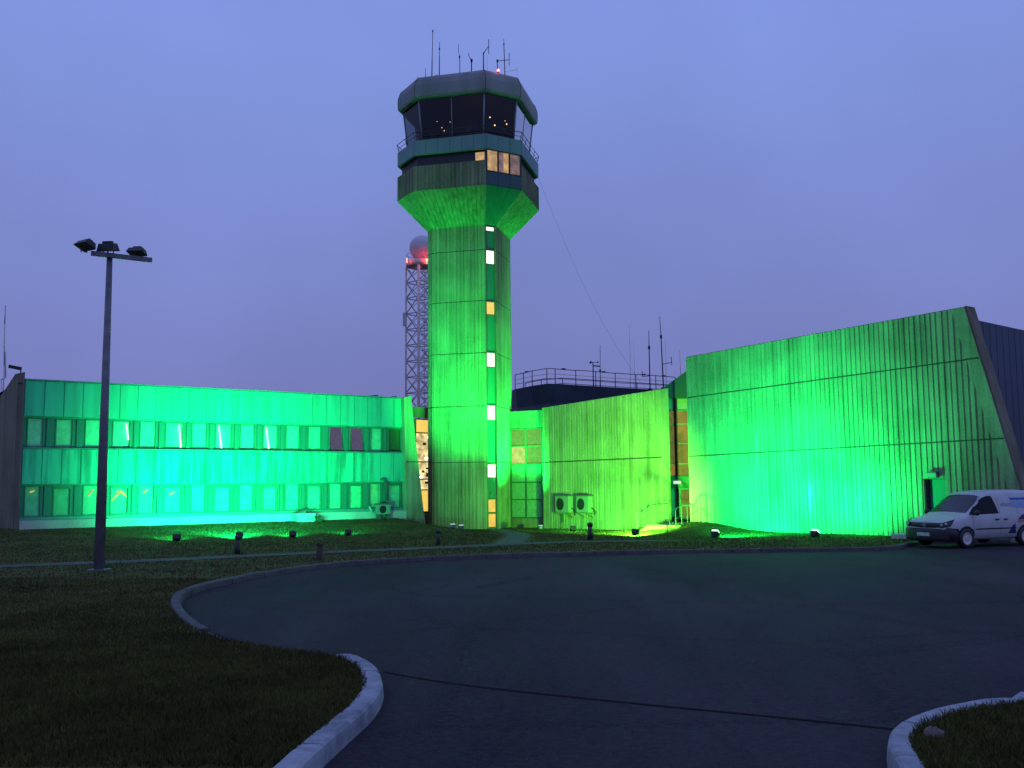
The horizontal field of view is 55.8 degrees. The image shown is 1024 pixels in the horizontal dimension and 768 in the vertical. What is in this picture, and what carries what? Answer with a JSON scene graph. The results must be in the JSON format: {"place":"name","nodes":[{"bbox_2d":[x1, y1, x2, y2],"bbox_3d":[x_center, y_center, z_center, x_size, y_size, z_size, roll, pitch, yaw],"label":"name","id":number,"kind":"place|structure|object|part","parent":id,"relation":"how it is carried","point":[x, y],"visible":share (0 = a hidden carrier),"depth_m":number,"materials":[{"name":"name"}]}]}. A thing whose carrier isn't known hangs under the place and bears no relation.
{"place":"outdoors","nodes":[
{"label":"outdoors","id":0,"kind":"place"},
{"bbox_2d":[0,517,1023,767],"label":"lawn","id":1,"kind":"structure","parent":0,"point":[337,527],"depth_m":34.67,"materials":[{"name":"green plant"}]},
{"bbox_2d":[73,238,151,570],"bbox_3d":[-10.151,0.582,24.261,1.860,8.474,0.710,4,-7,-38],"label":"lamp post","id":2,"kind":"object","parent":1,"relation":"on","point":[135,253],"visible":0.98,"depth_m":24.18,"materials":[{"name":"black metal"}]},
{"bbox_2d":[172,534,181,542],"bbox_3d":[-14.102,6.564,40.663,0.367,0.501,0.314,3,-7,-27],"label":"floodlight","id":3,"kind":"object","parent":1,"relation":"on","point":[177,537],"visible":0.92,"depth_m":40.61,"materials":[{"name":"black metal"}]},
{"bbox_2d":[0,372,424,529],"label":"office wing","id":4,"kind":"structure","parent":1,"relation":"on","point":[180,455],"depth_m":49.72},
{"bbox_2d":[1,352,5,394],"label":"antenna","id":5,"kind":"object","parent":4,"relation":"on","point":[5,372],"visible":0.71,"depth_m":50.83,"materials":[{"name":"metal"}]},
{"bbox_2d":[3,305,5,390],"bbox_3d":[-26.754,-1.569,50.955,0.206,5.210,0.139,-1,-6,0],"label":"antenna","id":6,"kind":"object","parent":4,"relation":"on","point":[4,348],"visible":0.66,"depth_m":50.96,"materials":[{"name":"metal"}]},
{"bbox_2d":[8,365,21,372],"bbox_3d":[-23.620,-0.701,45.941,0.596,0.436,0.200,-1,-6,0],"label":"roof floodlight","id":7,"kind":"object","parent":4,"relation":"on","point":[15,367],"visible":1,"depth_m":45.85,"materials":[{"name":"black metal"}]},
{"bbox_2d":[23,486,40,516],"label":"window","id":8,"kind":"structure","parent":4,"relation":"in","point":[32,494],"depth_m":45.15,"materials":[{"name":"green glass"}]},
{"bbox_2d":[26,418,43,447],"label":"window","id":9,"kind":"structure","parent":4,"relation":"in","point":[35,426],"depth_m":45.48,"materials":[{"name":"green glass"}]},
{"bbox_2d":[52,486,71,516],"bbox_3d":[-21.374,5.552,45.844,0.817,1.450,0.200,4,-7,-36],"label":"window","id":10,"kind":"structure","parent":4,"relation":"in","point":[61,500],"depth_m":45.87,"materials":[{"name":"green glass"}]},
{"bbox_2d":[54,419,73,447],"bbox_3d":[-21.404,2.362,46.173,0.817,1.390,0.200,4,-7,-36],"label":"window","id":11,"kind":"structure","parent":4,"relation":"in","point":[64,428],"depth_m":46.21,"materials":[{"name":"green glass"}]},
{"bbox_2d":[82,485,96,515],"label":"window","id":12,"kind":"structure","parent":4,"relation":"in","point":[89,491],"depth_m":46.60,"materials":[{"name":"green glass"}]},
{"bbox_2d":[84,419,99,447],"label":"window","id":13,"kind":"structure","parent":4,"relation":"in","point":[91,426],"depth_m":46.94,"materials":[{"name":"green glass"}]},
{"bbox_2d":[109,485,129,514],"bbox_3d":[-19.261,5.689,47.370,0.886,1.450,0.220,4,-7,-36],"label":"window","id":14,"kind":"structure","parent":4,"relation":"in","point":[119,494],"depth_m":47.39,"materials":[{"name":"green glass"}]},
{"bbox_2d":[112,420,131,448],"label":"window","id":15,"kind":"structure","parent":4,"relation":"in","point":[121,429],"depth_m":47.72,"materials":[{"name":"green glass"}]},
{"bbox_2d":[137,485,154,514],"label":"window","id":16,"kind":"structure","parent":4,"relation":"in","point":[146,493],"depth_m":48.13,"materials":[{"name":"green glass"}]},
{"bbox_2d":[139,421,156,448],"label":"window","id":17,"kind":"structure","parent":4,"relation":"in","point":[147,440],"depth_m":48.47,"materials":[{"name":"green glass"}]},
{"bbox_2d":[163,485,182,513],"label":"window","id":18,"kind":"structure","parent":4,"relation":"in","point":[172,494],"depth_m":48.88,"materials":[{"name":"green glass"}]},
{"bbox_2d":[165,422,183,448],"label":"window","id":19,"kind":"structure","parent":4,"relation":"in","point":[174,431],"depth_m":49.24,"materials":[{"name":"green glass"}]},
{"bbox_2d":[190,484,205,512],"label":"window","id":20,"kind":"structure","parent":4,"relation":"in","point":[197,493],"depth_m":49.65,"materials":[{"name":"green glass"}]},
{"bbox_2d":[191,422,206,449],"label":"window","id":21,"kind":"structure","parent":4,"relation":"in","point":[199,430],"depth_m":49.98,"materials":[{"name":"green glass"}]},
{"bbox_2d":[213,484,230,512],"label":"window","id":22,"kind":"structure","parent":4,"relation":"in","point":[222,492],"depth_m":50.37,"materials":[{"name":"green glass"}]},
{"bbox_2d":[215,423,231,449],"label":"window","id":23,"kind":"structure","parent":4,"relation":"in","point":[223,431],"depth_m":50.70,"materials":[{"name":"green glass"}]},
{"bbox_2d":[239,484,253,511],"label":"window","id":24,"kind":"structure","parent":4,"relation":"in","point":[246,491],"depth_m":51.13,"materials":[{"name":"green glass"}]},
{"bbox_2d":[240,424,254,449],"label":"window","id":25,"kind":"structure","parent":4,"relation":"in","point":[247,431],"depth_m":51.46,"materials":[{"name":"green glass"}]},
{"bbox_2d":[261,484,277,510],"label":"window","id":26,"kind":"structure","parent":4,"relation":"in","point":[269,491],"depth_m":51.87,"materials":[{"name":"green glass"}]},
{"bbox_2d":[262,425,277,450],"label":"window","id":27,"kind":"structure","parent":4,"relation":"in","point":[270,432],"depth_m":52.20,"materials":[{"name":"green glass"}]},
{"bbox_2d":[285,484,298,510],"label":"window","id":28,"kind":"structure","parent":4,"relation":"in","point":[291,490],"depth_m":52.62,"materials":[{"name":"green glass"}]},
{"bbox_2d":[285,425,299,450],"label":"window","id":29,"kind":"structure","parent":4,"relation":"in","point":[292,431],"depth_m":52.95,"materials":[{"name":"green glass"}]},
{"bbox_2d":[306,483,320,509],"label":"window","id":30,"kind":"structure","parent":4,"relation":"in","point":[313,492],"depth_m":53.34,"materials":[{"name":"green glass"}]},
{"bbox_2d":[307,426,321,450],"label":"window","id":31,"kind":"structure","parent":4,"relation":"in","point":[314,433],"depth_m":53.68,"materials":[{"name":"green glass"}]},
{"bbox_2d":[328,483,341,509],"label":"window","id":32,"kind":"structure","parent":4,"relation":"in","point":[335,489],"depth_m":54.10,"materials":[{"name":"green glass"}]},
{"bbox_2d":[329,426,341,450],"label":"window","id":33,"kind":"structure","parent":4,"relation":"in","point":[335,433],"depth_m":54.26,"materials":[{"name":"glass"}]},
{"bbox_2d":[349,427,362,451],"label":"window","id":34,"kind":"structure","parent":4,"relation":"in","point":[356,433],"depth_m":55.01,"materials":[{"name":"glass"}]},
{"bbox_2d":[349,483,362,508],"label":"window","id":35,"kind":"structure","parent":4,"relation":"in","point":[355,489],"depth_m":54.85,"materials":[{"name":"green glass"}]},
{"bbox_2d":[370,428,381,451],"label":"window","id":36,"kind":"structure","parent":4,"relation":"in","point":[375,433],"depth_m":55.92,"materials":[{"name":"green glass"}]},
{"bbox_2d":[370,483,381,508],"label":"window","id":37,"kind":"structure","parent":4,"relation":"in","point":[375,488],"depth_m":55.59,"materials":[{"name":"green glass"}]},
{"bbox_2d":[387,428,400,451],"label":"window","id":38,"kind":"structure","parent":4,"relation":"in","point":[393,434],"depth_m":56.60,"materials":[{"name":"green glass"}]},
{"bbox_2d":[387,483,400,507],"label":"window","id":39,"kind":"structure","parent":4,"relation":"in","point":[393,489],"depth_m":56.29,"materials":[{"name":"green glass"}]},
{"bbox_2d":[235,535,240,553],"bbox_3d":[-8.856,5.238,31.185,0.200,0.700,0.195,-1,-6,0],"label":"bollard","id":40,"kind":"object","parent":1,"relation":"on","point":[237,544],"visible":0.85,"depth_m":31.12,"materials":[{"name":"black metal"}]},
{"bbox_2d":[235,532,243,539],"bbox_3d":[-11.948,6.739,42.348,0.367,0.501,0.314,2,-6,-22],"label":"floodlight","id":41,"kind":"object","parent":1,"relation":"on","point":[240,534],"visible":0.49,"depth_m":42.34,"materials":[{"name":"black metal"}]},
{"bbox_2d":[288,531,296,538],"bbox_3d":[-9.916,6.890,43.666,0.367,0.501,0.314,1,-6,-15],"label":"floodlight","id":42,"kind":"object","parent":1,"relation":"on","point":[292,534],"visible":0.94,"depth_m":43.61,"materials":[{"name":"black metal"}]},
{"bbox_2d":[291,509,314,521],"bbox_3d":[-11.238,7.214,52.020,1.116,0.990,0.630,4,-7,-36],"label":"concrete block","id":43,"kind":"object","parent":1,"relation":"on","point":[302,515],"visible":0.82,"depth_m":51.79,"materials":[{"name":"concrete"}]},
{"bbox_2d":[314,515,323,521],"bbox_3d":[-10.562,7.284,52.206,0.804,0.494,0.839,-1,-6,0],"label":"shrub","id":44,"kind":"object","parent":1,"relation":"on","point":[319,519],"visible":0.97,"depth_m":52.12,"materials":[{"name":"green plant"}]},
{"bbox_2d":[316,542,322,559],"bbox_3d":[-5.448,4.832,27.339,0.220,0.700,0.209,-1,-6,0],"label":"bollard","id":45,"kind":"object","parent":1,"relation":"on","point":[319,550],"visible":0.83,"depth_m":27.28,"materials":[{"name":"grey metal"}]},
{"bbox_2d":[0,540,657,566],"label":"footpath","id":46,"kind":"structure","parent":1,"relation":"on","point":[149,560],"depth_m":30.48,"materials":[{"name":"concrete"}]},
{"bbox_2d":[345,529,351,535],"bbox_3d":[-7.683,7.065,45.300,0.367,0.501,0.314,0,-6,-8],"label":"floodlight","id":47,"kind":"object","parent":1,"relation":"on","point":[348,532],"visible":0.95,"depth_m":45.25,"materials":[{"name":"black metal"}]},
{"bbox_2d":[375,503,390,518],"bbox_3d":[-7.296,7.384,54.909,0.950,1.193,0.520,4,-7,-36],"label":"air conditioner","id":48,"kind":"object","parent":1,"relation":"on","point":[382,508],"visible":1,"depth_m":54.74,"materials":[{"name":"white metal"}]},
{"bbox_2d":[380,478,388,502],"bbox_3d":[-7.290,6.144,55.357,0.430,1.525,0.324,4,-7,-36],"label":"duct pipe","id":49,"kind":"object","parent":48,"relation":"on","point":[385,485],"visible":1,"depth_m":55.44,"materials":[{"name":"metal"}]},
{"bbox_2d":[412,406,427,523],"bbox_3d":[-6.638,5.560,62.882,3.350,8.353,2.341,-6,-8,44],"label":"glazed link","id":50,"kind":"object","parent":1,"relation":"on","point":[421,430],"visible":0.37,"depth_m":62.01,"materials":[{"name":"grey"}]},
{"bbox_2d":[415,418,427,523],"bbox_3d":[-5.668,5.595,61.999,0.120,6.724,1.537,-6,-8,44],"label":"window frame","id":51,"kind":"structure","parent":50,"relation":"in","point":[421,424],"depth_m":62.02,"materials":[{"name":"yellow"}]},
{"bbox_2d":[436,530,440,544],"bbox_3d":[-2.801,5.881,36.761,0.190,0.665,0.185,-1,-6,0],"label":"bollard","id":52,"kind":"object","parent":1,"relation":"on","point":[438,537],"visible":0.81,"depth_m":36.70,"materials":[{"name":"black metal"}]},
{"bbox_2d":[397,70,538,528],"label":"control tower","id":53,"kind":"structure","parent":1,"relation":"on","point":[468,194],"depth_m":60.34,"materials":[{"name":"concrete"}]},
{"bbox_2d":[404,101,420,144],"bbox_3d":[-6.357,-16.538,61.956,0.356,3.118,2.362,3,-7,-30],"label":"cab window","id":54,"kind":"structure","parent":53,"relation":"in","point":[411,115],"depth_m":61.96,"materials":[{"name":"clear glass"}]},
{"bbox_2d":[431,30,432,75],"bbox_3d":[-5.119,-20.983,61.680,0.222,3.346,0.222,-3,-6,22],"label":"antenna","id":55,"kind":"object","parent":53,"relation":"on","point":[432,53],"visible":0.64,"depth_m":61.67,"materials":[{"name":"grey metal"}]},
{"bbox_2d":[419,96,451,139],"bbox_3d":[-4.819,-16.678,60.737,2.176,3.118,0.322,-2,-6,14],"label":"cab window","id":56,"kind":"structure","parent":53,"relation":"in","point":[435,113],"depth_m":60.73,"materials":[{"name":"black glass"}]},
{"bbox_2d":[439,42,439,74],"bbox_3d":[-4.640,-20.587,61.639,0.194,2.539,0.194,2,-6,-22],"label":"antenna","id":57,"kind":"object","parent":53,"relation":"on","point":[439,58],"visible":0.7,"depth_m":61.63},
{"bbox_2d":[452,93,482,136],"bbox_3d":[-2.712,-16.754,60.195,2.176,3.118,0.322,-2,-6,14],"label":"cab window","id":58,"kind":"structure","parent":53,"relation":"in","point":[467,110],"depth_m":60.21,"materials":[{"name":"black glass"}]},
{"bbox_2d":[402,150,533,180],"bbox_3d":[-2.813,-13.586,63.730,8.616,0.777,8.616,-1,-6,0],"label":"strip window","id":59,"kind":"structure","parent":53,"relation":"in","point":[469,155],"depth_m":60.21,"materials":[{"name":"black glass"}]},
{"bbox_2d":[475,152,483,160],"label":"lit window","id":60,"kind":"structure","parent":53,"relation":"in","point":[479,155],"depth_m":59.48,"materials":[{"name":"yellow glass"}]},
{"bbox_2d":[483,39,488,69],"bbox_3d":[-1.718,-20.688,61.680,0.482,2.693,0.258,1,-6,-17],"label":"antenna","id":61,"kind":"object","parent":53,"relation":"on","point":[484,52],"visible":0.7,"depth_m":61.68,"materials":[{"name":"grey metal"}]},
{"bbox_2d":[486,226,493,232],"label":"stair window","id":62,"kind":"structure","parent":53,"relation":"in","point":[488,228],"depth_m":60.94,"materials":[{"name":"grey glass"}]},
{"bbox_2d":[486,249,494,264],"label":"stair window","id":63,"kind":"structure","parent":53,"relation":"in","point":[490,260],"depth_m":60.76,"materials":[{"name":"grey glass"}]},
{"bbox_2d":[487,301,494,315],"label":"stair window","id":64,"kind":"structure","parent":53,"relation":"in","point":[490,304],"depth_m":60.45,"materials":[{"name":"yellow glass"}]},
{"bbox_2d":[487,352,494,367],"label":"stair window","id":65,"kind":"structure","parent":53,"relation":"in","point":[490,355],"depth_m":60.10,"materials":[{"name":"grey glass"}]},
{"bbox_2d":[487,405,495,420],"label":"stair window","id":66,"kind":"structure","parent":53,"relation":"in","point":[491,409],"depth_m":59.77,"materials":[{"name":"grey glass"}]},
{"bbox_2d":[488,463,495,477],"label":"stair window","id":67,"kind":"structure","parent":53,"relation":"in","point":[491,466],"depth_m":59.41,"materials":[{"name":"grey glass"}]},
{"bbox_2d":[488,498,496,528],"bbox_3d":[-1.235,7.963,59.119,0.631,1.938,0.060,3,-7,-30],"label":"door","id":68,"kind":"structure","parent":53,"relation":"in","point":[492,508],"depth_m":59.13,"materials":[{"name":"yellow glass"}]},
{"bbox_2d":[484,93,515,138],"bbox_3d":[-0.771,-16.740,60.518,2.362,3.118,0.357,3,-7,-30],"label":"cab window","id":69,"kind":"structure","parent":53,"relation":"in","point":[499,110],"depth_m":60.52,"materials":[{"name":"black glass"}]},
{"bbox_2d":[484,148,521,176],"bbox_3d":[-0.546,-13.691,59.869,2.533,1.402,0.200,3,-7,-30],"label":"window frame","id":70,"kind":"structure","parent":53,"relation":"in","point":[508,163],"depth_m":59.82,"materials":[{"name":"yellow glass"}]},
{"bbox_2d":[515,101,524,140],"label":"cab window","id":71,"kind":"structure","parent":53,"relation":"in","point":[520,113],"depth_m":62.08,"materials":[{"name":"clear glass"}]},
{"bbox_2d":[523,113,531,149],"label":"cab window","id":72,"kind":"structure","parent":53,"relation":"in","point":[527,124],"depth_m":64.15,"materials":[{"name":"clear glass"}]},
{"bbox_2d":[538,178,642,384],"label":"guy wire","id":73,"kind":"object","parent":53,"relation":"attached to","point":[576,269],"visible":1,"depth_m":66.68,"materials":[{"name":"black metal"}]},
{"bbox_2d":[486,529,530,544],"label":"footpath","id":74,"kind":"structure","parent":1,"relation":"on","point":[515,538],"depth_m":43.20,"materials":[{"name":"concrete"}]},
{"bbox_2d":[510,410,542,527],"bbox_3d":[1.887,5.793,63.418,3.457,7.838,4.100,-4,-7,29],"label":"glazed link","id":75,"kind":"object","parent":1,"relation":"on","point":[526,477],"visible":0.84,"depth_m":61.75,"materials":[{"name":"grey"}]},
{"bbox_2d":[510,427,542,517],"bbox_3d":[0.940,5.681,61.739,2.353,5.729,0.120,-4,-7,29],"label":"window frame","id":76,"kind":"structure","parent":75,"relation":"in","point":[526,461],"depth_m":61.74,"materials":[{"name":"grey"}]},
{"bbox_2d":[569,526,576,531],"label":"floodlight","id":77,"kind":"object","parent":1,"relation":"on","point":[572,529],"visible":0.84,"depth_m":49.62,"materials":[{"name":"black metal"}]},
{"bbox_2d":[587,522,592,539],"bbox_3d":[3.262,6.202,40.350,0.240,0.840,0.234,-1,-6,0],"label":"bollard","id":78,"kind":"object","parent":1,"relation":"on","point":[589,532],"visible":0.84,"depth_m":40.27,"materials":[{"name":"black metal"}]},
{"bbox_2d":[512,368,675,411],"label":"block","id":79,"kind":"structure","parent":1,"relation":"on","point":[534,397],"depth_m":68.09,"materials":[{"name":"metal"}]},
{"bbox_2d":[589,361,599,385],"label":"anemometer","id":80,"kind":"object","parent":79,"relation":"on","point":[590,362],"visible":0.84,"depth_m":71.06,"materials":[{"name":"grey metal"}]},
{"bbox_2d":[642,331,651,389],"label":"antenna","id":81,"kind":"object","parent":79,"relation":"on","point":[649,388],"visible":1,"depth_m":71.00,"materials":[{"name":"black metal"}]},
{"bbox_2d":[659,317,671,386],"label":"antenna","id":82,"kind":"object","parent":79,"relation":"on","point":[662,356],"visible":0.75,"depth_m":71.13,"materials":[{"name":"black metal"}]},
{"bbox_2d":[542,388,671,529],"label":"concrete block","id":83,"kind":"structure","parent":1,"relation":"on","point":[611,455],"depth_m":54.48,"materials":[{"name":"concrete"}]},
{"bbox_2d":[554,495,576,517],"bbox_3d":[3.166,7.254,57.251,0.538,1.338,1.563,4,-7,-35],"label":"air conditioner","id":84,"kind":"object","parent":83,"relation":"attached to","point":[563,503],"visible":1,"depth_m":57.04,"materials":[{"name":"white metal"}]},
{"bbox_2d":[576,495,596,517],"bbox_3d":[4.269,7.058,55.677,0.538,1.310,1.367,4,-7,-35],"label":"air conditioner","id":85,"kind":"object","parent":83,"relation":"attached to","point":[584,503],"visible":1,"depth_m":55.48,"materials":[{"name":"white metal"}]},
{"bbox_2d":[631,529,639,536],"bbox_3d":[5.453,6.644,42.642,0.367,0.501,0.314,-1,-6,6],"label":"floodlight","id":86,"kind":"object","parent":1,"relation":"on","point":[635,532],"visible":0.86,"depth_m":42.59,"materials":[{"name":"black metal"}]},
{"bbox_2d":[637,503,692,530],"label":"entrance steps","id":87,"kind":"structure","parent":1,"relation":"on","point":[658,526],"depth_m":45.65,"materials":[{"name":"concrete"}]},
{"bbox_2d":[660,372,689,521],"bbox_3d":[9.304,3.688,53.545,2.200,9.262,1.500,-1,-6,0],"label":"entrance link","id":88,"kind":"object","parent":1,"relation":"on","point":[678,437],"visible":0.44,"depth_m":53.12,"materials":[{"name":"glass"},{"name":"metal"}]},
{"bbox_2d":[671,488,677,519],"bbox_3d":[8.771,6.562,52.777,0.506,1.763,0.140,-1,-6,0],"label":"door","id":89,"kind":"structure","parent":88,"relation":"in","point":[673,490],"depth_m":52.79,"materials":[{"name":"metal"}]},
{"bbox_2d":[668,398,688,475],"bbox_3d":[9.197,2.922,53.192,1.680,4.313,0.120,-1,-6,0],"label":"window frame","id":90,"kind":"structure","parent":88,"relation":"in","point":[682,420],"depth_m":53.20,"materials":[{"name":"grey"}]},
{"bbox_2d":[678,488,689,519],"bbox_3d":[9.542,6.555,52.777,0.834,1.763,0.140,-1,-6,0],"label":"door","id":91,"kind":"structure","parent":88,"relation":"in","point":[684,493],"depth_m":52.80,"materials":[{"name":"grey"}]},
{"bbox_2d":[711,530,719,537],"bbox_3d":[8.402,6.272,39.934,0.367,0.499,0.290,-5,-7,34],"label":"floodlight","id":92,"kind":"object","parent":1,"relation":"on","point":[715,533],"visible":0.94,"depth_m":39.85,"materials":[{"name":"black metal"}]},
{"bbox_2d":[810,529,819,537],"bbox_3d":[11.843,5.929,37.786,0.290,0.499,0.367,5,-8,-42],"label":"floodlight","id":93,"kind":"object","parent":1,"relation":"on","point":[815,533],"visible":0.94,"depth_m":37.71,"materials":[{"name":"black metal"}]},
{"bbox_2d":[686,306,1023,542],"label":"hall","id":94,"kind":"structure","parent":1,"relation":"on","point":[860,429],"depth_m":40.21,"materials":[{"name":"concrete"}]},
{"bbox_2d":[926,472,938,477],"bbox_3d":[16.090,3.479,36.955,0.220,0.240,0.400,4,-7,-35],"label":"wall lamp","id":95,"kind":"object","parent":94,"relation":"attached to","point":[932,474],"visible":1,"depth_m":36.85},
{"bbox_2d":[930,479,945,509],"bbox_3d":[16.424,4.936,36.995,0.080,2.553,0.744,4,-7,-35],"label":"door","id":96,"kind":"structure","parent":94,"relation":"in","point":[937,487],"depth_m":37.13,"materials":[{"name":"metal"}]},
{"bbox_2d":[892,529,905,538],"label":"step","id":97,"kind":"structure","parent":1,"relation":"on","point":[900,535],"depth_m":36.50,"materials":[{"name":"grey concrete"}]},
{"bbox_2d":[0,0,1023,418],"label":"sky","id":98,"kind":"structure","parent":0,"point":[731,174],"materials":[{"name":"blue"}]},
{"bbox_2d":[182,543,1023,767],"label":"road","id":99,"kind":"structure","parent":0,"point":[890,638],"depth_m":11.23,"materials":[{"name":"grey asphalt"}]},
{"bbox_2d":[273,653,383,767],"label":"kerb","id":100,"kind":"structure","parent":99,"relation":"on","point":[323,746],"depth_m":6.83,"materials":[{"name":"grey concrete"}]},
{"bbox_2d":[170,539,1009,632],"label":"kerb","id":101,"kind":"structure","parent":99,"relation":"on","point":[180,597],"depth_m":29.12,"materials":[{"name":"concrete"}]},
{"bbox_2d":[385,671,893,728],"bbox_3d":[1.046,2.651,8.045,5.635,0.061,0.228,-4,-7,32],"label":"tar seam","id":102,"kind":"object","parent":99,"relation":"on","point":[644,703],"visible":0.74,"depth_m":7.95,"materials":[{"name":"black asphalt"}]},
{"bbox_2d":[887,692,1023,767],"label":"kerb","id":103,"kind":"structure","parent":99,"relation":"on","point":[901,753],"depth_m":6.29,"materials":[{"name":"grey concrete"}]},
{"bbox_2d":[905,490,1023,547],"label":"parked van","id":104,"kind":"object","parent":99,"relation":"on","point":[964,519],"visible":1,"depth_m":31.67,"materials":[{"name":"white paint"}]},
{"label":"side window","id":105,"kind":"part","parent":104,"relation":"part of","materials":[{"name":"black glass"}]},
{"bbox_2d":[915,705,1023,754],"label":"lawn","id":106,"kind":"structure","parent":0,"point":[973,734],"depth_m":6.61,"materials":[{"name":"green plant"}]},
{"bbox_2d":[923,726,943,738],"bbox_3d":[2.756,2.312,6.314,0.145,0.157,0.129,3,-7,-30],"label":"stone","id":107,"kind":"object","parent":106,"relation":"on","point":[932,730],"visible":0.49,"depth_m":6.28,"materials":[{"name":"grey stone"}]},
{"label":"ground","id":108,"kind":"structure","parent":0,"visible":0},
{"bbox_2d":[403,235,427,418],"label":"radar mast","id":109,"kind":"object","parent":108,"relation":"on","point":[419,251],"visible":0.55,"depth_m":86.61,"materials":[{"name":"metal"}]}
]}

